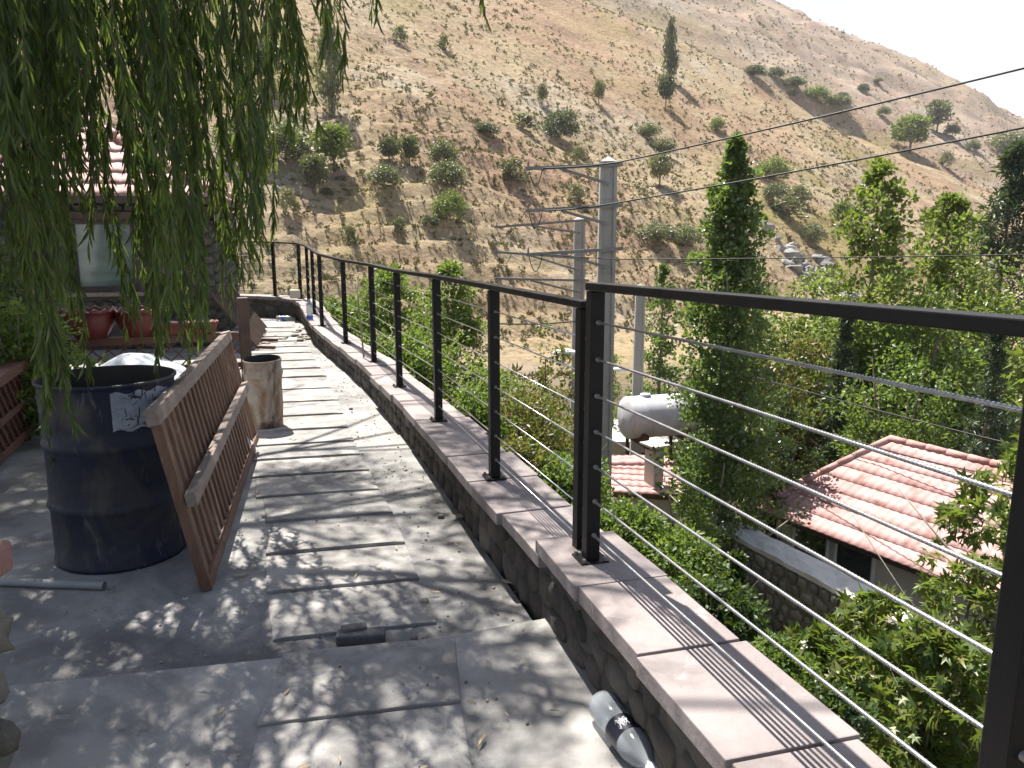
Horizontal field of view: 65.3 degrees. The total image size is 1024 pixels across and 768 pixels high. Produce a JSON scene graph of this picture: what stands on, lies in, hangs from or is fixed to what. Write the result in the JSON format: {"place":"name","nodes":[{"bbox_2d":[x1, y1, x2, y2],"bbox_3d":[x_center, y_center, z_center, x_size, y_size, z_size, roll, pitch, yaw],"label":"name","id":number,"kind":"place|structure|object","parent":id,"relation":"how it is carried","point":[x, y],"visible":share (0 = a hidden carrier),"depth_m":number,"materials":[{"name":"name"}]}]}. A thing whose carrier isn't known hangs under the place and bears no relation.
{"place":"outdoors","nodes":[
{"label":"outdoors","id":0,"kind":"place"},
{"bbox_2d":[0,317,532,685],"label":"path","id":1,"kind":"structure","parent":0,"point":[75,642],"depth_m":3.61,"materials":[{"name":"concrete"}]},
{"bbox_2d":[0,344,57,465],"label":"lattice fence","id":2,"kind":"object","parent":1,"relation":"on","point":[12,438],"visible":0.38,"depth_m":5.58,"materials":[{"name":"brown wood"}]},
{"bbox_2d":[0,241,82,359],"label":"potted shrub","id":3,"kind":"object","parent":1,"relation":"on","point":[15,290],"visible":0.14,"depth_m":7.49,"materials":[{"name":"green plant"}]},
{"bbox_2d":[0,577,106,589],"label":"plastic pipe","id":4,"kind":"object","parent":1,"relation":"on","point":[52,583],"visible":1,"depth_m":3.61,"materials":[{"name":"plastic"}]},
{"bbox_2d":[0,293,110,441],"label":"potted shrub","id":5,"kind":"object","parent":1,"relation":"on","point":[14,340],"visible":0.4,"depth_m":5.90,"materials":[{"name":"green plant"}]},
{"bbox_2d":[32,365,186,574],"bbox_3d":[-1.970,0.400,3.969,0.630,0.900,0.630,0,11,0],"label":"oil drum","id":6,"kind":"object","parent":1,"relation":"on","point":[110,505],"visible":0.77,"depth_m":3.73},
{"bbox_2d":[102,353,256,449],"bbox_3d":[-2.400,0.177,5.383,1.040,0.793,1.300,0,11,0],"label":"tarpaulin","id":7,"kind":"object","parent":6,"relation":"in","point":[136,359],"visible":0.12,"depth_m":5.24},
{"bbox_2d":[0,115,239,350],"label":"stone hut","id":8,"kind":"object","parent":1,"relation":"on","point":[99,281],"visible":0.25,"depth_m":10.65,"materials":[{"name":"grey stone"}]},
{"bbox_2d":[70,219,138,291],"bbox_3d":[-5.407,-1.706,10.610,0.800,0.940,0.100,-3,11,-14],"label":"window frame","id":9,"kind":"structure","parent":8,"relation":"in","point":[73,221],"depth_m":10.59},
{"bbox_2d":[74,224,134,286],"bbox_3d":[-5.412,-1.710,10.629,0.675,0.815,0.012,-3,11,-14],"label":"window pane","id":10,"kind":"structure","parent":8,"relation":"in","point":[99,273],"depth_m":10.61,"materials":[{"name":"grey glass"}]},
{"bbox_2d":[42,297,251,381],"bbox_3d":[-3.305,-0.293,7.380,1.706,0.960,0.110,-4,12,-22],"label":"lattice fence","id":11,"kind":"object","parent":1,"relation":"on","point":[243,336],"visible":0.22,"depth_m":7.44,"materials":[{"name":"brown wood"}]},
{"bbox_2d":[60,305,116,338],"bbox_3d":[-3.772,-0.550,7.143,0.449,0.274,0.449,0,11,0],"label":"flower pot","id":12,"kind":"object","parent":11,"relation":"on","point":[100,322],"visible":0.74,"depth_m":7.03,"materials":[{"name":"ceramic"}]},
{"bbox_2d":[113,305,162,336],"bbox_3d":[-3.412,-0.572,7.289,0.428,0.262,0.428,0,11,0],"label":"flower pot","id":13,"kind":"object","parent":11,"relation":"on","point":[146,320],"visible":0.53,"depth_m":7.15,"materials":[{"name":"ceramic"}]},
{"bbox_2d":[143,330,258,591],"bbox_3d":[-1.752,0.270,4.765,0.215,0.855,2.738,-3,11,-13],"label":"slatted panel","id":14,"kind":"object","parent":1,"relation":"on","point":[198,417],"visible":1,"depth_m":4.16,"materials":[{"name":"brown wood"}]},
{"bbox_2d":[0,0,491,468],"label":"willow tree","id":15,"kind":"object","parent":1,"relation":"on","point":[52,37],"visible":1,"depth_m":3.33,"materials":[{"name":"green plant"}]},
{"bbox_2d":[41,319,534,767],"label":"fallen leaves","id":16,"kind":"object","parent":1,"relation":"on","point":[301,337],"depth_m":4.48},
{"bbox_2d":[235,324,471,767],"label":"paving","id":17,"kind":"structure","parent":1,"relation":"on","point":[350,713],"depth_m":3.41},
{"bbox_2d":[206,285,277,348],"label":"leaning slats","id":18,"kind":"object","parent":17,"relation":"on","point":[258,326],"visible":0.52,"depth_m":11.29,"materials":[{"name":"brown wood"}]},
{"bbox_2d":[242,354,283,429],"bbox_3d":[-2.014,0.070,6.491,0.318,0.585,0.308,0,11,0],"label":"metal bin","id":19,"kind":"object","parent":17,"relation":"on","point":[262,374],"visible":0.91,"depth_m":6.39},
{"bbox_2d":[27,423,560,767],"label":"leaf litter","id":20,"kind":"object","parent":17,"relation":"on","point":[305,765],"visible":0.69,"depth_m":2.85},
{"bbox_2d":[335,622,385,645],"bbox_3d":[-0.591,0.977,3.127,0.190,0.058,0.090,-1,11,-7],"label":"broken slab piece","id":21,"kind":"object","parent":1,"relation":"on","point":[359,633],"visible":0.97,"depth_m":3.09,"materials":[{"name":"grey concrete"}]},
{"bbox_2d":[240,294,603,619],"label":"parapet wall","id":22,"kind":"structure","parent":1,"relation":"on","point":[510,520],"depth_m":4.50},
{"bbox_2d":[240,241,585,549],"bbox_3d":[-2.802,-1.158,10.011,3.500,1.113,15.498,-8,13,-34],"label":"cable railing","id":23,"kind":"object","parent":22,"relation":"on","point":[495,473],"visible":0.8,"depth_m":4.05,"materials":[{"name":"metal"}]},
{"bbox_2d":[0,618,636,767],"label":"landing","id":24,"kind":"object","parent":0,"point":[533,673],"visible":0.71,"depth_m":2.52,"materials":[{"name":"concrete"}]},
{"bbox_2d":[0,540,21,767],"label":"stone pier","id":25,"kind":"structure","parent":24,"relation":"on","point":[10,733],"depth_m":2.13,"materials":[{"name":"stone"}]},
{"bbox_2d":[588,691,656,767],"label":"plastic bottle","id":26,"kind":"object","parent":24,"relation":"on","point":[623,732],"visible":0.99,"depth_m":2.30,"materials":[{"name":"grey"}]},
{"bbox_2d":[17,0,1023,521],"bbox_3d":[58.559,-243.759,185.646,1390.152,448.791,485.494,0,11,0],"label":"ground","id":27,"kind":"structure","parent":0,"point":[569,24],"depth_m":90.58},
{"bbox_2d":[253,116,317,161],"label":"hillside bush","id":28,"kind":"object","parent":27,"relation":"on","point":[284,146],"visible":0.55,"depth_m":53.47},
{"bbox_2d":[279,186,299,214],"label":"hillside bush","id":29,"kind":"object","parent":27,"relation":"on","point":[287,196],"visible":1,"depth_m":48.86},
{"bbox_2d":[295,152,331,195],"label":"hillside tree","id":30,"kind":"object","parent":27,"relation":"on","point":[315,166],"visible":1,"depth_m":52.09,"materials":[{"name":"green plant"}]},
{"bbox_2d":[314,12,344,112],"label":"hillside tree","id":31,"kind":"object","parent":27,"relation":"on","point":[331,90],"visible":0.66,"depth_m":63.39,"materials":[{"name":"green plant"}]},
{"bbox_2d":[309,121,355,171],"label":"hillside tree","id":32,"kind":"object","parent":27,"relation":"on","point":[334,147],"visible":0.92,"depth_m":54.37,"materials":[{"name":"green plant"}]},
{"bbox_2d":[316,295,368,337],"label":"bush","id":33,"kind":"object","parent":27,"relation":"on","point":[333,311],"visible":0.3,"depth_m":16.36,"materials":[{"name":"green plant"}]},
{"bbox_2d":[364,162,401,184],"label":"hillside bush","id":34,"kind":"object","parent":27,"relation":"on","point":[381,173],"visible":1,"depth_m":54.50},
{"bbox_2d":[338,260,432,358],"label":"sapling","id":35,"kind":"object","parent":27,"relation":"on","point":[386,288],"visible":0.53,"depth_m":15.32,"materials":[{"name":"green plant"}]},
{"bbox_2d":[375,136,400,162],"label":"hillside tree","id":36,"kind":"object","parent":27,"relation":"on","point":[388,146],"visible":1,"depth_m":58.24,"materials":[{"name":"green plant"}]},
{"bbox_2d":[396,134,422,165],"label":"hillside tree","id":37,"kind":"object","parent":27,"relation":"on","point":[410,147],"visible":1,"depth_m":58.96,"materials":[{"name":"green plant"}]},
{"bbox_2d":[363,320,471,396],"bbox_3d":[-1.427,-0.269,11.629,1.873,1.428,1.542,-8,13,-35],"label":"bush","id":38,"kind":"object","parent":27,"relation":"on","point":[421,351],"visible":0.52,"depth_m":11.45,"materials":[{"name":"green plant"}]},
{"bbox_2d":[423,136,459,162],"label":"hillside bush","id":39,"kind":"object","parent":27,"relation":"on","point":[443,149],"visible":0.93,"depth_m":61.45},
{"bbox_2d":[406,258,487,401],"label":"sapling","id":40,"kind":"object","parent":27,"relation":"on","point":[452,269],"visible":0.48,"depth_m":13.34,"materials":[{"name":"green plant"}]},
{"bbox_2d":[427,157,469,186],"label":"hillside bush","id":41,"kind":"object","parent":27,"relation":"on","point":[448,173],"visible":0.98,"depth_m":58.13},
{"bbox_2d":[429,188,470,218],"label":"hillside bush","id":42,"kind":"object","parent":27,"relation":"on","point":[447,205],"visible":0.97,"depth_m":54.65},
{"bbox_2d":[445,382,516,440],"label":"bush","id":43,"kind":"object","parent":27,"relation":"on","point":[476,408],"visible":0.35,"depth_m":8.52,"materials":[{"name":"green plant"}]},
{"bbox_2d":[448,355,547,436],"bbox_3d":[-0.220,0.435,10.874,1.453,1.628,1.626,0,11,0],"label":"bush","id":44,"kind":"object","parent":27,"relation":"on","point":[507,382],"visible":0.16,"depth_m":10.65,"materials":[{"name":"green plant"}]},
{"bbox_2d":[499,154,532,183],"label":"hillside bush","id":45,"kind":"object","parent":27,"relation":"on","point":[512,166],"visible":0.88,"depth_m":65.59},
{"bbox_2d":[500,432,558,476],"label":"bush","id":46,"kind":"object","parent":27,"relation":"on","point":[524,450],"visible":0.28,"depth_m":6.97,"materials":[{"name":"green plant"}]},
{"bbox_2d":[486,381,573,462],"bbox_3d":[0.168,0.629,9.142,1.473,1.430,1.772,0,11,0],"label":"bush","id":47,"kind":"object","parent":27,"relation":"on","point":[550,438],"visible":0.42,"depth_m":8.94,"materials":[{"name":"green plant"}]},
{"bbox_2d":[40,0,1022,380],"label":"scrub","id":48,"kind":"object","parent":27,"relation":"on","point":[496,244],"visible":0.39,"depth_m":74.79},
{"bbox_2d":[494,217,588,464],"bbox_3d":[0.723,-0.725,20.096,2.345,6.856,0.345,-1,11,-5],"label":"power pole","id":49,"kind":"object","parent":27,"relation":"on","point":[579,280],"visible":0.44,"depth_m":19.60,"materials":[{"name":"concrete"}]},
{"bbox_2d":[541,109,582,138],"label":"hillside bush","id":50,"kind":"object","parent":27,"relation":"on","point":[564,121],"visible":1,"depth_m":83.89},
{"bbox_2d":[515,321,611,461],"bbox_3d":[0.488,0.757,12.400,2.080,3.529,1.959,0,11,0],"label":"shrub","id":51,"kind":"object","parent":27,"relation":"on","point":[563,358],"visible":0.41,"depth_m":12.12,"materials":[{"name":"green plant"}]},
{"bbox_2d":[525,156,622,503],"bbox_3d":[1.011,-0.103,13.706,1.632,7.372,0.362,-1,11,-7],"label":"power pole","id":52,"kind":"object","parent":27,"relation":"on","point":[606,222],"visible":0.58,"depth_m":13.27,"materials":[{"name":"concrete"}]},
{"bbox_2d":[539,253,1023,259],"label":"power line","id":53,"kind":"object","parent":52,"relation":"attached to","point":[796,258],"visible":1,"depth_m":10.96,"materials":[{"name":"metal"}]},
{"bbox_2d":[543,67,1023,168],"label":"power line","id":54,"kind":"object","parent":52,"relation":"attached to","point":[969,81],"visible":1,"depth_m":10.55,"materials":[{"name":"metal"}]},
{"bbox_2d":[543,127,1023,211],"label":"power line","id":55,"kind":"object","parent":52,"relation":"attached to","point":[999,132],"visible":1,"depth_m":10.68,"materials":[{"name":"metal"}]},
{"bbox_2d":[526,450,621,516],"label":"bush","id":56,"kind":"object","parent":27,"relation":"on","point":[561,476],"visible":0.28,"depth_m":6.77,"materials":[{"name":"green plant"}]},
{"bbox_2d":[629,283,644,454],"bbox_3d":[3.358,-0.088,21.368,0.301,5.184,0.209,0,11,0],"label":"power pole","id":57,"kind":"object","parent":27,"relation":"on","point":[638,356],"visible":0.6,"depth_m":21.14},
{"bbox_2d":[600,491,677,562],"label":"bush","id":58,"kind":"object","parent":27,"relation":"on","point":[641,520],"visible":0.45,"depth_m":5.82,"materials":[{"name":"green plant"}]},
{"bbox_2d":[611,440,688,527],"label":"house","id":59,"kind":"structure","parent":27,"relation":"on","point":[635,473],"depth_m":15.85,"materials":[{"name":"tile"}]},
{"bbox_2d":[627,262,685,394],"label":"poplar","id":60,"kind":"object","parent":27,"relation":"on","point":[661,344],"visible":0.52,"depth_m":24.06,"materials":[{"name":"green plant"}]},
{"bbox_2d":[633,221,680,241],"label":"hillside bush","id":61,"kind":"object","parent":27,"relation":"on","point":[656,233],"visible":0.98,"depth_m":66.93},
{"bbox_2d":[617,393,700,495],"bbox_3d":[3.661,1.562,19.914,2.020,2.738,1.200,-3,11,-16],"label":"water tank","id":62,"kind":"object","parent":27,"relation":"on","point":[637,429],"visible":0.59,"depth_m":19.31,"materials":[{"name":"metal"}]},
{"bbox_2d":[646,151,675,183],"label":"hillside tree","id":63,"kind":"object","parent":27,"relation":"on","point":[657,165],"visible":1,"depth_m":82.47,"materials":[{"name":"green plant"}]},
{"bbox_2d":[656,72,676,107],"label":"hillside tree","id":64,"kind":"object","parent":27,"relation":"on","point":[665,87],"visible":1,"depth_m":110.00,"materials":[{"name":"green plant"}]},
{"bbox_2d":[612,420,722,462],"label":"cream building","id":65,"kind":"structure","parent":27,"relation":"on","point":[618,436],"depth_m":23.30,"materials":[{"name":"beige paint"}]},
{"bbox_2d":[660,15,679,76],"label":"hillside tree","id":66,"kind":"object","parent":27,"relation":"on","point":[671,56],"visible":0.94,"depth_m":124.36,"materials":[{"name":"green plant"}]},
{"bbox_2d":[641,523,729,592],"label":"bush","id":67,"kind":"object","parent":27,"relation":"on","point":[691,559],"visible":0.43,"depth_m":5.55,"materials":[{"name":"green plant"}]},
{"bbox_2d":[669,224,705,244],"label":"hillside bush","id":68,"kind":"object","parent":27,"relation":"on","point":[688,233],"visible":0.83,"depth_m":69.95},
{"bbox_2d":[658,479,730,573],"bbox_3d":[2.616,2.811,12.283,1.200,2.881,1.397,-4,12,-18],"label":"bush","id":69,"kind":"object","parent":27,"relation":"on","point":[693,506],"visible":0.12,"depth_m":12.03,"materials":[{"name":"green plant"}]},
{"bbox_2d":[535,531,890,767],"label":"parapet wall","id":70,"kind":"structure","parent":27,"relation":"on","point":[687,694],"depth_m":2.16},
{"bbox_2d":[572,282,1023,767],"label":"cable railing","id":71,"kind":"object","parent":70,"relation":"on","point":[1002,738],"visible":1,"depth_m":1.44,"materials":[{"name":"metal"}]},
{"bbox_2d":[673,572,771,643],"bbox_3d":[1.153,1.369,4.551,0.650,0.609,0.660,0,11,0],"label":"bush","id":72,"kind":"object","parent":27,"relation":"on","point":[739,601],"visible":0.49,"depth_m":4.43,"materials":[{"name":"green plant"}]},
{"bbox_2d":[649,131,810,570],"bbox_3d":[3.368,0.156,12.976,2.458,8.179,2.445,0,11,0],"label":"poplar","id":73,"kind":"object","parent":27,"relation":"on","point":[731,210],"visible":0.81,"depth_m":12.48,"materials":[{"name":"green plant"}]},
{"bbox_2d":[709,549,772,644],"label":"bush","id":74,"kind":"object","parent":27,"relation":"on","point":[734,571],"visible":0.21,"depth_m":5.19,"materials":[{"name":"green plant"}]},
{"bbox_2d":[707,311,788,495],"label":"broadleaf tree","id":75,"kind":"object","parent":27,"relation":"on","point":[770,343],"visible":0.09,"depth_m":18.89,"materials":[{"name":"green plant"}]},
{"bbox_2d":[753,155,793,178],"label":"hillside bush","id":76,"kind":"object","parent":27,"relation":"on","point":[771,167],"visible":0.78,"depth_m":101.23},
{"bbox_2d":[759,180,790,199],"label":"hillside bush","id":77,"kind":"object","parent":27,"relation":"on","point":[771,190],"visible":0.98,"depth_m":93.10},
{"bbox_2d":[731,384,827,541],"bbox_3d":[4.744,1.943,14.685,1.774,3.980,1.812,0,11,0],"label":"bush","id":78,"kind":"object","parent":27,"relation":"on","point":[790,470],"visible":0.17,"depth_m":14.18,"materials":[{"name":"green plant"}]},
{"bbox_2d":[748,627,824,696],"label":"bush","id":79,"kind":"object","parent":27,"relation":"on","point":[793,669],"visible":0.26,"depth_m":3.89,"materials":[{"name":"green plant"}]},
{"bbox_2d":[770,194,809,219],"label":"hillside bush","id":80,"kind":"object","parent":27,"relation":"on","point":[778,204],"visible":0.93,"depth_m":91.79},
{"bbox_2d":[751,265,839,429],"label":"broadleaf tree","id":81,"kind":"object","parent":27,"relation":"on","point":[791,328],"visible":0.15,"depth_m":22.81,"materials":[{"name":"green plant"}]},
{"bbox_2d":[787,183,814,205],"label":"hillside bush","id":82,"kind":"object","parent":27,"relation":"on","point":[803,194],"visible":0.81,"depth_m":97.27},
{"bbox_2d":[754,331,857,480],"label":"broadleaf tree","id":83,"kind":"object","parent":27,"relation":"on","point":[798,343],"visible":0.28,"depth_m":18.08,"materials":[{"name":"green plant"}]},
{"bbox_2d":[761,221,861,301],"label":"rock outcrop","id":84,"kind":"object","parent":27,"relation":"on","point":[788,250],"visible":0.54,"depth_m":82.98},
{"bbox_2d":[756,617,872,703],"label":"plane tree","id":85,"kind":"object","parent":27,"relation":"on","point":[817,638],"visible":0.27,"depth_m":4.52,"materials":[{"name":"green plant"}]},
{"bbox_2d":[798,221,830,243],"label":"hillside bush","id":86,"kind":"object","parent":27,"relation":"on","point":[814,235],"visible":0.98,"depth_m":89.14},
{"bbox_2d":[804,318,864,475],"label":"conifer","id":87,"kind":"object","parent":27,"relation":"on","point":[845,329],"visible":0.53,"depth_m":16.86,"materials":[{"name":"green plant"}]},
{"bbox_2d":[703,512,981,760],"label":"garden wall","id":88,"kind":"structure","parent":27,"relation":"on","point":[810,582],"depth_m":11.68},
{"bbox_2d":[807,677,886,749],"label":"bush","id":89,"kind":"object","parent":27,"relation":"on","point":[841,708],"visible":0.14,"depth_m":3.38,"materials":[{"name":"green plant"}]},
{"bbox_2d":[782,276,914,435],"bbox_3d":[9.340,-0.152,21.925,3.866,5.555,4.328,0,11,0],"label":"broadleaf tree","id":90,"kind":"object","parent":27,"relation":"on","point":[816,323],"visible":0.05,"depth_m":21.90,"materials":[{"name":"green plant"}]},
{"bbox_2d":[818,577,938,758],"bbox_3d":[2.220,1.900,4.848,0.908,1.515,0.826,-8,14,-35],"label":"plane tree","id":91,"kind":"object","parent":27,"relation":"on","point":[879,607],"visible":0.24,"depth_m":4.74,"materials":[{"name":"green plant"}]},
{"bbox_2d":[750,435,1013,629],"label":"tiled house","id":92,"kind":"structure","parent":27,"relation":"on","point":[867,481],"depth_m":13.05,"materials":[{"name":"tile"}]},
{"bbox_2d":[791,527,829,563],"bbox_3d":[5.081,2.900,13.646,0.069,0.906,0.768,-6,13,-30],"label":"window","id":93,"kind":"structure","parent":92,"relation":"in","point":[821,546],"depth_m":13.59,"materials":[{"name":"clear glass"}]},
{"bbox_2d":[832,543,875,583],"bbox_3d":[5.514,3.039,12.928,0.069,0.906,0.768,-6,13,-30],"label":"window","id":94,"kind":"structure","parent":92,"relation":"in","point":[862,565],"depth_m":12.87,"materials":[{"name":"black glass"}]},
{"bbox_2d":[795,154,977,463],"bbox_3d":[8.313,-0.887,18.242,4.035,8.434,3.396,0,11,0],"label":"poplar","id":95,"kind":"object","parent":27,"relation":"on","point":[891,227],"visible":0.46,"depth_m":17.59,"materials":[{"name":"green plant"}]},
{"bbox_2d":[816,332,966,460],"bbox_3d":[7.388,1.414,15.596,2.672,4.791,3.165,0,11,0],"label":"broadleaf tree","id":96,"kind":"object","parent":27,"relation":"on","point":[897,428],"visible":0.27,"depth_m":15.23,"materials":[{"name":"green plant"}]},
{"bbox_2d":[825,604,992,767],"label":"plane tree","id":97,"kind":"object","parent":27,"relation":"on","point":[940,654],"visible":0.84,"depth_m":4.11,"materials":[{"name":"green plant"}]},
{"bbox_2d":[802,280,1015,464],"bbox_3d":[8.838,0.556,17.855,4.198,5.697,4.322,0,11,0],"label":"broadleaf tree","id":98,"kind":"object","parent":27,"relation":"on","point":[937,356],"visible":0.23,"depth_m":17.17,"materials":[{"name":"green plant"}]},
{"bbox_2d":[887,112,934,153],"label":"hillside tree","id":99,"kind":"object","parent":27,"relation":"on","point":[919,124],"visible":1,"depth_m":181.37,"materials":[{"name":"green plant"}]},
{"bbox_2d":[852,466,1007,758],"bbox_3d":[3.240,2.140,5.578,2.098,3.293,1.879,0,11,0],"label":"plane tree","id":100,"kind":"object","parent":27,"relation":"on","point":[955,513],"visible":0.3,"depth_m":5.32,"materials":[{"name":"green plant"}]},
{"bbox_2d":[924,99,954,132],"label":"hillside tree","id":101,"kind":"object","parent":27,"relation":"on","point":[937,109],"visible":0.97,"depth_m":216.64,"materials":[{"name":"green plant"}]},
{"bbox_2d":[862,304,1023,757],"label":"plane tree","id":102,"kind":"object","parent":27,"relation":"on","point":[976,594],"visible":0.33,"depth_m":4.89,"materials":[{"name":"green plant"}]},
{"bbox_2d":[878,191,1015,433],"bbox_3d":[10.790,-0.857,19.978,4.196,7.810,3.294,0,11,0],"label":"poplar","id":103,"kind":"object","parent":27,"relation":"on","point":[940,223],"visible":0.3,"depth_m":19.50,"materials":[{"name":"green plant"}]},
{"bbox_2d":[885,395,1019,463],"bbox_3d":[10.015,1.796,17.707,3.838,3.481,4.018,0,11,0],"label":"bush","id":104,"kind":"object","parent":27,"relation":"on","point":[975,409],"visible":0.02,"depth_m":16.98,"materials":[{"name":"green plant"}]},
{"bbox_2d":[908,246,1023,454],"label":"broadleaf tree","id":105,"kind":"object","parent":27,"relation":"on","point":[983,296],"visible":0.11,"depth_m":18.08,"materials":[{"name":"green plant"}]},
{"bbox_2d":[926,138,1023,397],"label":"conifer","id":106,"kind":"object","parent":27,"relation":"on","point":[1009,203],"visible":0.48,"depth_m":26.15,"materials":[{"name":"green plant"}]},
{"bbox_2d":[945,312,1020,459],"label":"tree","id":107,"kind":"object","parent":27,"relation":"on","point":[994,353],"visible":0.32,"depth_m":13.74,"materials":[{"name":"green plant"}]},
{"bbox_2d":[985,129,1023,151],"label":"hillside bush","id":108,"kind":"object","parent":27,"relation":"on","point":[1001,143],"visible":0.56,"depth_m":227.77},
{"bbox_2d":[683,355,1006,442],"bbox_3d":[5.354,0.296,12.683,0.554,0.161,9.792,-5,12,-23],"label":"power line","id":109,"kind":"object","parent":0,"point":[883,411],"visible":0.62,"depth_m":11.81,"materials":[{"name":"metal"}]},
{"bbox_2d":[775,0,1023,117],"label":"sky","id":110,"kind":"structure","parent":0,"point":[966,40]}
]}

